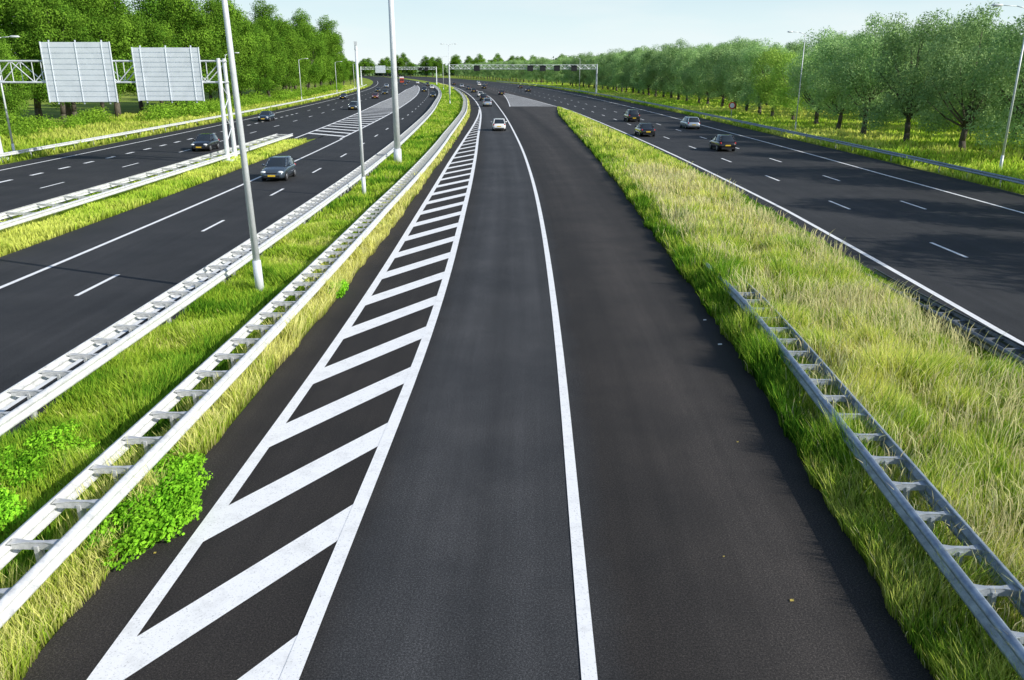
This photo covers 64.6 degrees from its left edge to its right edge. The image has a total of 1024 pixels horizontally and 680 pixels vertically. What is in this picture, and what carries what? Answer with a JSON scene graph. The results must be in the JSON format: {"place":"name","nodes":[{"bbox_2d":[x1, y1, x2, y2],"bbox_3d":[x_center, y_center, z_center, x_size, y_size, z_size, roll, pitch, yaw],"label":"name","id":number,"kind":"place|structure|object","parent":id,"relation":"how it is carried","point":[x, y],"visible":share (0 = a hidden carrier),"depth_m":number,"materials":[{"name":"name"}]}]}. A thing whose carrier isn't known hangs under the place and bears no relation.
{"place":"outdoors","nodes":[
{"label":"outdoors","id":0,"kind":"place"},
{"bbox_2d":[0,76,412,220],"bbox_3d":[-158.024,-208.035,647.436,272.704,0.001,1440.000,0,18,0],"label":"road","id":1,"kind":"structure","parent":0,"point":[23,186],"depth_m":74.82,"materials":[{"name":"asphalt"}]},
{"bbox_2d":[191,133,219,150],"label":"car","id":2,"kind":"object","parent":1,"relation":"on","point":[209,141],"visible":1,"depth_m":76.27,"materials":[{"name":"black metal"}]},
{"bbox_2d":[0,76,437,438],"bbox_3d":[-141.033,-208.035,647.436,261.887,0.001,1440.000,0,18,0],"label":"road","id":3,"kind":"structure","parent":0,"point":[47,316],"depth_m":34.11,"materials":[{"name":"asphalt"}]},
{"bbox_2d":[0,139,341,288],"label":"road marking","id":4,"kind":"object","parent":3,"relation":"on","point":[31,274],"visible":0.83,"depth_m":36.69,"materials":[{"name":"paint"}]},
{"bbox_2d":[0,160,375,411],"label":"road marking","id":5,"kind":"object","parent":3,"relation":"on","point":[91,352],"visible":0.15,"depth_m":23.13,"materials":[{"name":"paint"}]},
{"bbox_2d":[0,84,441,435],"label":"guardrail","id":6,"kind":"object","parent":3,"relation":"on","point":[39,399],"visible":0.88,"depth_m":22.91,"materials":[{"name":"metal"}]},
{"bbox_2d":[74,96,427,295],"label":"road marking","id":7,"kind":"object","parent":3,"relation":"on","point":[90,288],"visible":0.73,"depth_m":29.77,"materials":[{"name":"paint"}]},
{"bbox_2d":[260,156,295,180],"bbox_3d":[-16.320,-12.012,56.604,2.060,1.488,4.000,0,18,-1],"label":"car","id":8,"kind":"object","parent":3,"relation":"on","point":[279,167],"visible":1,"depth_m":55.81,"materials":[{"name":"grey metal"}]},
{"bbox_2d":[308,87,417,136],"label":"road marking","id":9,"kind":"object","parent":3,"relation":"on","point":[383,106],"visible":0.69,"depth_m":127.54,"materials":[{"name":"paint"}]},
{"bbox_2d":[371,85,418,107],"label":"pavement","id":10,"kind":"structure","parent":0,"point":[406,99],"depth_m":218.44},
{"bbox_2d":[20,76,936,679],"bbox_3d":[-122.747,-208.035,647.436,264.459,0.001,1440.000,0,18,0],"label":"road","id":11,"kind":"structure","parent":0,"point":[690,472],"depth_m":14.48,"materials":[{"name":"asphalt"}]},
{"bbox_2d":[87,110,479,679],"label":"road marking","id":12,"kind":"object","parent":11,"relation":"on","point":[116,652],"visible":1,"depth_m":14.19,"materials":[{"name":"paint"}]},
{"bbox_2d":[107,118,478,679],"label":"road marking","id":13,"kind":"object","parent":11,"relation":"on","point":[148,646],"visible":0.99,"depth_m":14.10,"materials":[{"name":"paint"}]},
{"bbox_2d":[279,88,481,679],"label":"road marking","id":14,"kind":"object","parent":11,"relation":"on","point":[299,652],"visible":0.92,"depth_m":14.22,"materials":[{"name":"paint"}]},
{"bbox_2d":[491,118,506,130],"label":"car","id":15,"kind":"object","parent":11,"relation":"on","point":[498,124],"visible":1,"depth_m":100.96,"materials":[{"name":"white metal"}]},
{"bbox_2d":[476,90,597,679],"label":"road marking","id":16,"kind":"object","parent":11,"relation":"on","point":[586,649],"visible":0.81,"depth_m":14.22,"materials":[{"name":"paint"}]},
{"bbox_2d":[0,76,1023,675],"bbox_3d":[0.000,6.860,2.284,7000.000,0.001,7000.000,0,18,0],"label":"ground","id":17,"kind":"structure","parent":0,"point":[128,104],"depth_m":166.24,"materials":[{"name":"green plant"}]},
{"bbox_2d":[0,35,19,150],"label":"street lamp","id":18,"kind":"object","parent":17,"relation":"on","point":[7,117],"visible":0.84,"depth_m":68.96,"materials":[{"name":"metal"}]},
{"bbox_2d":[0,484,31,540],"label":"leafy plant","id":19,"kind":"object","parent":17,"relation":"on","point":[6,506],"visible":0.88,"depth_m":13.39,"materials":[{"name":"green plant"}]},
{"bbox_2d":[0,122,32,137],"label":"shrub","id":20,"kind":"object","parent":17,"relation":"on","point":[23,131],"visible":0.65,"depth_m":89.03,"materials":[{"name":"green plant"}]},
{"bbox_2d":[0,29,35,119],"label":"tree","id":21,"kind":"object","parent":17,"relation":"on","point":[13,100],"visible":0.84,"depth_m":95.23,"materials":[{"name":"green plant"}]},
{"bbox_2d":[0,111,50,134],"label":"shrub","id":22,"kind":"object","parent":17,"relation":"on","point":[17,120],"visible":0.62,"depth_m":93.72,"materials":[{"name":"green plant"}]},
{"bbox_2d":[0,0,77,123],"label":"tree","id":23,"kind":"object","parent":17,"relation":"on","point":[8,25],"visible":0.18,"depth_m":108.44,"materials":[{"name":"green plant"}]},
{"bbox_2d":[23,113,61,129],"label":"shrub","id":24,"kind":"object","parent":17,"relation":"on","point":[46,124],"visible":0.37,"depth_m":99.86,"materials":[{"name":"green plant"}]},
{"bbox_2d":[0,417,102,490],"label":"leafy plant","id":25,"kind":"object","parent":17,"relation":"on","point":[43,436],"visible":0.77,"depth_m":15.41,"materials":[{"name":"green plant"}]},
{"bbox_2d":[10,0,94,122],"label":"tree","id":26,"kind":"object","parent":17,"relation":"on","point":[38,28],"visible":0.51,"depth_m":103.86,"materials":[{"name":"green plant"}]},
{"bbox_2d":[55,114,88,129],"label":"shrub","id":27,"kind":"object","parent":17,"relation":"on","point":[74,122],"visible":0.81,"depth_m":104.24,"materials":[{"name":"green plant"}]},
{"bbox_2d":[71,110,98,124],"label":"shrub","id":28,"kind":"object","parent":17,"relation":"on","point":[86,116],"visible":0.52,"depth_m":108.21,"materials":[{"name":"green plant"}]},
{"bbox_2d":[75,105,117,122],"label":"shrub","id":29,"kind":"object","parent":17,"relation":"on","point":[102,115],"visible":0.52,"depth_m":113.10,"materials":[{"name":"green plant"}]},
{"bbox_2d":[67,0,134,113],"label":"tree","id":30,"kind":"object","parent":17,"relation":"on","point":[97,28],"visible":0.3,"depth_m":121.56,"materials":[{"name":"green plant"}]},
{"bbox_2d":[70,0,146,116],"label":"tree","id":31,"kind":"object","parent":17,"relation":"on","point":[136,37],"visible":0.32,"depth_m":125.91,"materials":[{"name":"green plant"}]},
{"bbox_2d":[0,40,237,161],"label":"sign gantry","id":32,"kind":"object","parent":17,"relation":"on","point":[75,71],"visible":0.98,"depth_m":63.88,"materials":[{"name":"metal"}]},
{"bbox_2d":[105,0,144,96],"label":"tree","id":33,"kind":"object","parent":17,"relation":"on","point":[128,9],"visible":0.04,"depth_m":137.67,"materials":[{"name":"green plant"}]},
{"bbox_2d":[79,444,212,570],"bbox_3d":[-6.205,2.742,13.923,1.980,0.651,3.985,0,18,0],"label":"leafy plant","id":34,"kind":"object","parent":17,"relation":"on","point":[177,497],"visible":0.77,"depth_m":13.41,"materials":[{"name":"green plant"}]},
{"bbox_2d":[0,133,292,229],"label":"guardrail","id":35,"kind":"object","parent":17,"relation":"on","point":[27,216],"visible":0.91,"depth_m":47.94,"materials":[{"name":"metal"}]},
{"bbox_2d":[0,137,306,256],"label":"grass","id":36,"kind":"structure","parent":17,"relation":"on","point":[15,238],"depth_m":45.16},
{"bbox_2d":[130,16,182,109],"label":"tree","id":37,"kind":"object","parent":17,"relation":"on","point":[157,36],"visible":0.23,"depth_m":135.33,"materials":[{"name":"green plant"}]},
{"bbox_2d":[135,103,178,120],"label":"shrub","id":38,"kind":"object","parent":17,"relation":"on","point":[162,113],"visible":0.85,"depth_m":119.03,"materials":[{"name":"green plant"}]},
{"bbox_2d":[129,0,192,106],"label":"tree","id":39,"kind":"object","parent":17,"relation":"on","point":[146,8],"visible":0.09,"depth_m":154.09,"materials":[{"name":"green plant"}]},
{"bbox_2d":[143,101,186,118],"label":"shrub","id":40,"kind":"object","parent":17,"relation":"on","point":[172,104],"visible":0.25,"depth_m":122.95,"materials":[{"name":"green plant"}]},
{"bbox_2d":[0,84,366,157],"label":"guardrail","id":41,"kind":"object","parent":17,"relation":"on","point":[30,150],"visible":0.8,"depth_m":88.68,"materials":[{"name":"metal"}]},
{"bbox_2d":[0,85,368,164],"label":"grass","id":42,"kind":"structure","parent":17,"relation":"on","point":[129,121],"depth_m":98.75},
{"bbox_2d":[149,0,224,102],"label":"tree","id":43,"kind":"object","parent":17,"relation":"on","point":[202,33],"visible":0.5,"depth_m":141.60,"materials":[{"name":"green plant"}]},
{"bbox_2d":[169,101,213,116],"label":"shrub","id":44,"kind":"object","parent":17,"relation":"on","point":[194,109],"visible":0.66,"depth_m":129.19,"materials":[{"name":"green plant"}]},
{"bbox_2d":[186,0,247,100],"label":"tree","id":45,"kind":"object","parent":17,"relation":"on","point":[214,8],"visible":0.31,"depth_m":150.01,"materials":[{"name":"green plant"}]},
{"bbox_2d":[0,88,466,627],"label":"guardrail","id":46,"kind":"object","parent":17,"relation":"on","point":[32,580],"visible":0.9,"depth_m":15.88,"materials":[{"name":"metal"}]},
{"bbox_2d":[0,82,470,679],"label":"grass","id":47,"kind":"structure","parent":17,"relation":"on","point":[120,394],"depth_m":18.89,"materials":[{"name":"plant"}]},
{"bbox_2d":[208,0,262,93],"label":"tree","id":48,"kind":"object","parent":17,"relation":"on","point":[251,39],"visible":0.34,"depth_m":162.60,"materials":[{"name":"green plant"}]},
{"bbox_2d":[222,0,263,291],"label":"street lamp","id":49,"kind":"object","parent":17,"relation":"on","point":[257,271],"visible":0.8,"depth_m":25.80,"materials":[{"name":"metal"}]},
{"bbox_2d":[248,23,277,97],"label":"tree","id":50,"kind":"object","parent":17,"relation":"on","point":[267,65],"visible":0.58,"depth_m":178.56,"materials":[{"name":"green plant"}]},
{"bbox_2d":[248,0,278,89],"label":"tree","id":51,"kind":"object","parent":17,"relation":"on","point":[260,10],"visible":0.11,"depth_m":264.07,"materials":[{"name":"green plant"}]},
{"bbox_2d":[256,13,288,97],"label":"tree","id":52,"kind":"object","parent":17,"relation":"on","point":[276,50],"visible":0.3,"depth_m":185.47,"materials":[{"name":"green plant"}]},
{"bbox_2d":[269,13,304,89],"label":"tree","id":53,"kind":"object","parent":17,"relation":"on","point":[291,40],"visible":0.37,"depth_m":208.67,"materials":[{"name":"green plant"}]},
{"bbox_2d":[279,18,309,91],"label":"tree","id":54,"kind":"object","parent":17,"relation":"on","point":[303,47],"visible":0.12,"depth_m":218.30,"materials":[{"name":"green plant"}]},
{"bbox_2d":[290,7,327,89],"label":"tree","id":55,"kind":"object","parent":17,"relation":"on","point":[297,18],"visible":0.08,"depth_m":255.71,"materials":[{"name":"green plant"}]},
{"bbox_2d":[295,19,327,90],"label":"tree","id":56,"kind":"object","parent":17,"relation":"on","point":[317,68],"visible":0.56,"depth_m":250.81,"materials":[{"name":"green plant"}]},
{"bbox_2d":[314,46,334,85],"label":"tree","id":57,"kind":"object","parent":17,"relation":"on","point":[328,61],"visible":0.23,"depth_m":275.51,"materials":[{"name":"green plant"}]},
{"bbox_2d":[314,32,339,85],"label":"tree","id":58,"kind":"object","parent":17,"relation":"on","point":[331,52],"visible":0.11,"depth_m":290.56,"materials":[{"name":"green plant"}]},
{"bbox_2d":[315,14,345,84],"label":"tree","id":59,"kind":"object","parent":17,"relation":"on","point":[335,39],"visible":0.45,"depth_m":293.87,"materials":[{"name":"green plant"}]},
{"bbox_2d":[354,41,365,193],"bbox_3d":[-8.821,-12.629,47.019,0.250,8.850,0.244,0,18,0],"label":"mast","id":60,"kind":"object","parent":17,"relation":"on","point":[363,181],"visible":0.89,"depth_m":47.01,"materials":[{"name":"metal"}]},
{"bbox_2d":[388,0,401,161],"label":"mast","id":61,"kind":"object","parent":17,"relation":"on","point":[397,147],"visible":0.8,"depth_m":63.47,"materials":[{"name":"metal"}]},
{"bbox_2d":[360,65,436,84],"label":"sign gantry","id":62,"kind":"object","parent":17,"relation":"on","point":[379,69],"visible":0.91,"depth_m":407.21,"materials":[{"name":"metal"}]},
{"bbox_2d":[359,53,602,75],"bbox_3d":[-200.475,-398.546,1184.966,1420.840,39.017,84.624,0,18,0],"label":"woodland","id":63,"kind":"object","parent":17,"relation":"on","point":[420,73],"visible":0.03,"depth_m":1160.98,"materials":[{"name":"green plant"}]},
{"bbox_2d":[448,64,597,93],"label":"sign gantry","id":64,"kind":"object","parent":17,"relation":"on","point":[531,68],"visible":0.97,"depth_m":245.66,"materials":[{"name":"metal"}]},
{"bbox_2d":[583,55,599,88],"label":"willow tree","id":65,"kind":"object","parent":17,"relation":"on","point":[591,61],"visible":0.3,"depth_m":318.61,"materials":[{"name":"green plant"}]},
{"bbox_2d":[602,48,627,90],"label":"willow tree","id":66,"kind":"object","parent":17,"relation":"on","point":[608,81],"visible":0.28,"depth_m":282.82,"materials":[{"name":"green plant"}]},
{"bbox_2d":[606,50,630,91],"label":"willow tree","id":67,"kind":"object","parent":17,"relation":"on","point":[611,69],"visible":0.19,"depth_m":274.09,"materials":[{"name":"green plant"}]},
{"bbox_2d":[612,54,627,91],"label":"willow tree","id":68,"kind":"object","parent":17,"relation":"on","point":[616,71],"visible":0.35,"depth_m":264.81,"materials":[{"name":"green plant"}]},
{"bbox_2d":[618,50,636,92],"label":"willow tree","id":69,"kind":"object","parent":17,"relation":"on","point":[625,71],"visible":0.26,"depth_m":256.89,"materials":[{"name":"green plant"}]},
{"bbox_2d":[623,45,647,92],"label":"willow tree","id":70,"kind":"object","parent":17,"relation":"on","point":[629,70],"visible":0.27,"depth_m":247.76,"materials":[{"name":"green plant"}]},
{"bbox_2d":[628,47,654,94],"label":"willow tree","id":71,"kind":"object","parent":17,"relation":"on","point":[634,76],"visible":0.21,"depth_m":240.56,"materials":[{"name":"green plant"}]},
{"bbox_2d":[633,52,655,95],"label":"willow tree","id":72,"kind":"object","parent":17,"relation":"on","point":[640,86],"visible":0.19,"depth_m":230.71,"materials":[{"name":"green plant"}]},
{"bbox_2d":[638,44,665,96],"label":"willow tree","id":73,"kind":"object","parent":17,"relation":"on","point":[647,56],"visible":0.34,"depth_m":222.07,"materials":[{"name":"green plant"}]},
{"bbox_2d":[645,44,678,97],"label":"willow tree","id":74,"kind":"object","parent":17,"relation":"on","point":[651,73],"visible":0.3,"depth_m":213.34,"materials":[{"name":"green plant"}]},
{"bbox_2d":[653,43,686,98],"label":"willow tree","id":75,"kind":"object","parent":17,"relation":"on","point":[660,58],"visible":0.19,"depth_m":203.61,"materials":[{"name":"green plant"}]},
{"bbox_2d":[654,38,697,99],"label":"willow tree","id":76,"kind":"object","parent":17,"relation":"on","point":[668,63],"visible":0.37,"depth_m":194.98,"materials":[{"name":"green plant"}]},
{"bbox_2d":[668,47,703,100],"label":"willow tree","id":77,"kind":"object","parent":17,"relation":"on","point":[678,63],"visible":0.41,"depth_m":186.62,"materials":[{"name":"green plant"}]},
{"bbox_2d":[676,48,714,103],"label":"willow tree","id":78,"kind":"object","parent":17,"relation":"on","point":[686,77],"visible":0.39,"depth_m":178.18,"materials":[{"name":"green plant"}]},
{"bbox_2d":[685,47,725,104],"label":"willow tree","id":79,"kind":"object","parent":17,"relation":"on","point":[700,58],"visible":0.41,"depth_m":169.82,"materials":[{"name":"green plant"}]},
{"bbox_2d":[699,43,740,106],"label":"willow tree","id":80,"kind":"object","parent":17,"relation":"on","point":[707,79],"visible":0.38,"depth_m":159.52,"materials":[{"name":"green plant"}]},
{"bbox_2d":[710,36,757,109],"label":"willow tree","id":81,"kind":"object","parent":17,"relation":"on","point":[720,72],"visible":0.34,"depth_m":150.36,"materials":[{"name":"green plant"}]},
{"bbox_2d":[723,43,769,110],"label":"willow tree","id":82,"kind":"object","parent":17,"relation":"on","point":[734,81],"visible":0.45,"depth_m":142.38,"materials":[{"name":"green plant"}]},
{"bbox_2d":[500,81,1023,186],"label":"guardrail","id":83,"kind":"object","parent":17,"relation":"on","point":[978,172],"visible":0.94,"depth_m":72.30,"materials":[{"name":"grey metal"}]},
{"bbox_2d":[735,37,790,114],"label":"willow tree","id":84,"kind":"object","parent":17,"relation":"on","point":[750,53],"visible":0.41,"depth_m":133.47,"materials":[{"name":"green plant"}]},
{"bbox_2d":[512,82,1023,193],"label":"grass","id":85,"kind":"structure","parent":17,"relation":"on","point":[849,130],"depth_m":91.67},
{"bbox_2d":[746,47,794,116],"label":"willow tree","id":86,"kind":"object","parent":17,"relation":"on","point":[764,90],"visible":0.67,"depth_m":125.74,"materials":[{"name":"green plant"}]},
{"bbox_2d":[557,106,1023,679],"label":"grass","id":87,"kind":"structure","parent":17,"relation":"on","point":[941,402],"depth_m":18.27,"materials":[{"name":"plant"}]},
{"bbox_2d":[765,53,819,119],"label":"willow tree","id":88,"kind":"object","parent":17,"relation":"on","point":[786,100],"visible":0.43,"depth_m":116.63,"materials":[{"name":"green plant"}]},
{"bbox_2d":[785,39,808,55],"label":"willow tree","id":89,"kind":"object","parent":17,"relation":"on","point":[794,47],"visible":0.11,"depth_m":197.49,"materials":[{"name":"green plant"}]},
{"bbox_2d":[782,25,843,124],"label":"willow tree","id":90,"kind":"object","parent":17,"relation":"on","point":[795,71],"visible":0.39,"depth_m":106.66,"materials":[{"name":"green plant"}]},
{"bbox_2d":[805,30,879,129],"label":"willow tree","id":91,"kind":"object","parent":17,"relation":"on","point":[828,50],"visible":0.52,"depth_m":98.79,"materials":[{"name":"green plant"}]},
{"bbox_2d":[689,244,1023,679],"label":"guardrail","id":92,"kind":"object","parent":17,"relation":"on","point":[984,612],"visible":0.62,"depth_m":12.79,"materials":[{"name":"grey metal"}]},
{"bbox_2d":[818,11,915,134],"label":"willow tree","id":93,"kind":"object","parent":17,"relation":"on","point":[853,75],"visible":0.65,"depth_m":90.20,"materials":[{"name":"green plant"}]},
{"bbox_2d":[855,8,974,141],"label":"willow tree","id":94,"kind":"object","parent":17,"relation":"on","point":[892,39],"visible":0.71,"depth_m":80.76,"materials":[{"name":"green plant"}]},
{"bbox_2d":[864,267,1023,368],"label":"guardrail","id":95,"kind":"object","parent":17,"relation":"on","point":[980,330],"visible":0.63,"depth_m":22.57,"materials":[{"name":"metal"}]},
{"bbox_2d":[911,0,1020,151],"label":"willow tree","id":96,"kind":"object","parent":17,"relation":"on","point":[941,69],"visible":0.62,"depth_m":72.71,"materials":[{"name":"green plant"}]},
{"bbox_2d":[931,17,1023,131],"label":"willow tree","id":97,"kind":"object","parent":17,"relation":"on","point":[965,97],"visible":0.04,"depth_m":93.28,"materials":[{"name":"green plant"}]},
{"bbox_2d":[963,15,1023,159],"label":"willow tree","id":98,"kind":"object","parent":17,"relation":"on","point":[996,76],"visible":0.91,"depth_m":63.55,"materials":[{"name":"green plant"}]},
{"bbox_2d":[991,4,1023,167],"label":"street lamp","id":99,"kind":"object","parent":17,"relation":"on","point":[1009,118],"visible":0.93,"depth_m":58.98,"materials":[{"name":"metal"}]},
{"bbox_2d":[11,0,1023,65],"label":"sky","id":100,"kind":"structure","parent":0,"point":[507,28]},
{"bbox_2d":[505,93,555,106],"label":"pavement","id":101,"kind":"structure","parent":0,"point":[526,102],"depth_m":191.23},
{"bbox_2d":[399,76,1023,341],"bbox_3d":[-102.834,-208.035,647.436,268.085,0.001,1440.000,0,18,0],"label":"road","id":102,"kind":"structure","parent":0,"point":[879,220],"depth_m":46.15,"materials":[{"name":"asphalt"}]},
{"bbox_2d":[623,109,639,121],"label":"car","id":103,"kind":"object","parent":102,"relation":"on","point":[631,114],"visible":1,"depth_m":118.60,"materials":[{"name":"black metal"}]},
{"bbox_2d":[634,123,654,136],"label":"car","id":104,"kind":"object","parent":102,"relation":"on","point":[644,129],"visible":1,"depth_m":92.74,"materials":[{"name":"black metal"}]},
{"bbox_2d":[680,116,699,128],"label":"car","id":105,"kind":"object","parent":102,"relation":"on","point":[686,122],"visible":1,"depth_m":104.00,"materials":[{"name":"silver metal"}]},
{"bbox_2d":[709,134,735,150],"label":"car","id":106,"kind":"object","parent":102,"relation":"on","point":[718,142],"visible":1,"depth_m":75.43,"materials":[{"name":"black metal"}]},
{"bbox_2d":[504,83,1023,212],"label":"road marking","id":107,"kind":"object","parent":102,"relation":"on","point":[858,167],"visible":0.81,"depth_m":59.76,"materials":[{"name":"paint"}]},
{"bbox_2d":[562,107,1023,344],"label":"road marking","id":108,"kind":"object","parent":102,"relation":"on","point":[981,320],"visible":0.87,"depth_m":31.59,"materials":[{"name":"paint"}]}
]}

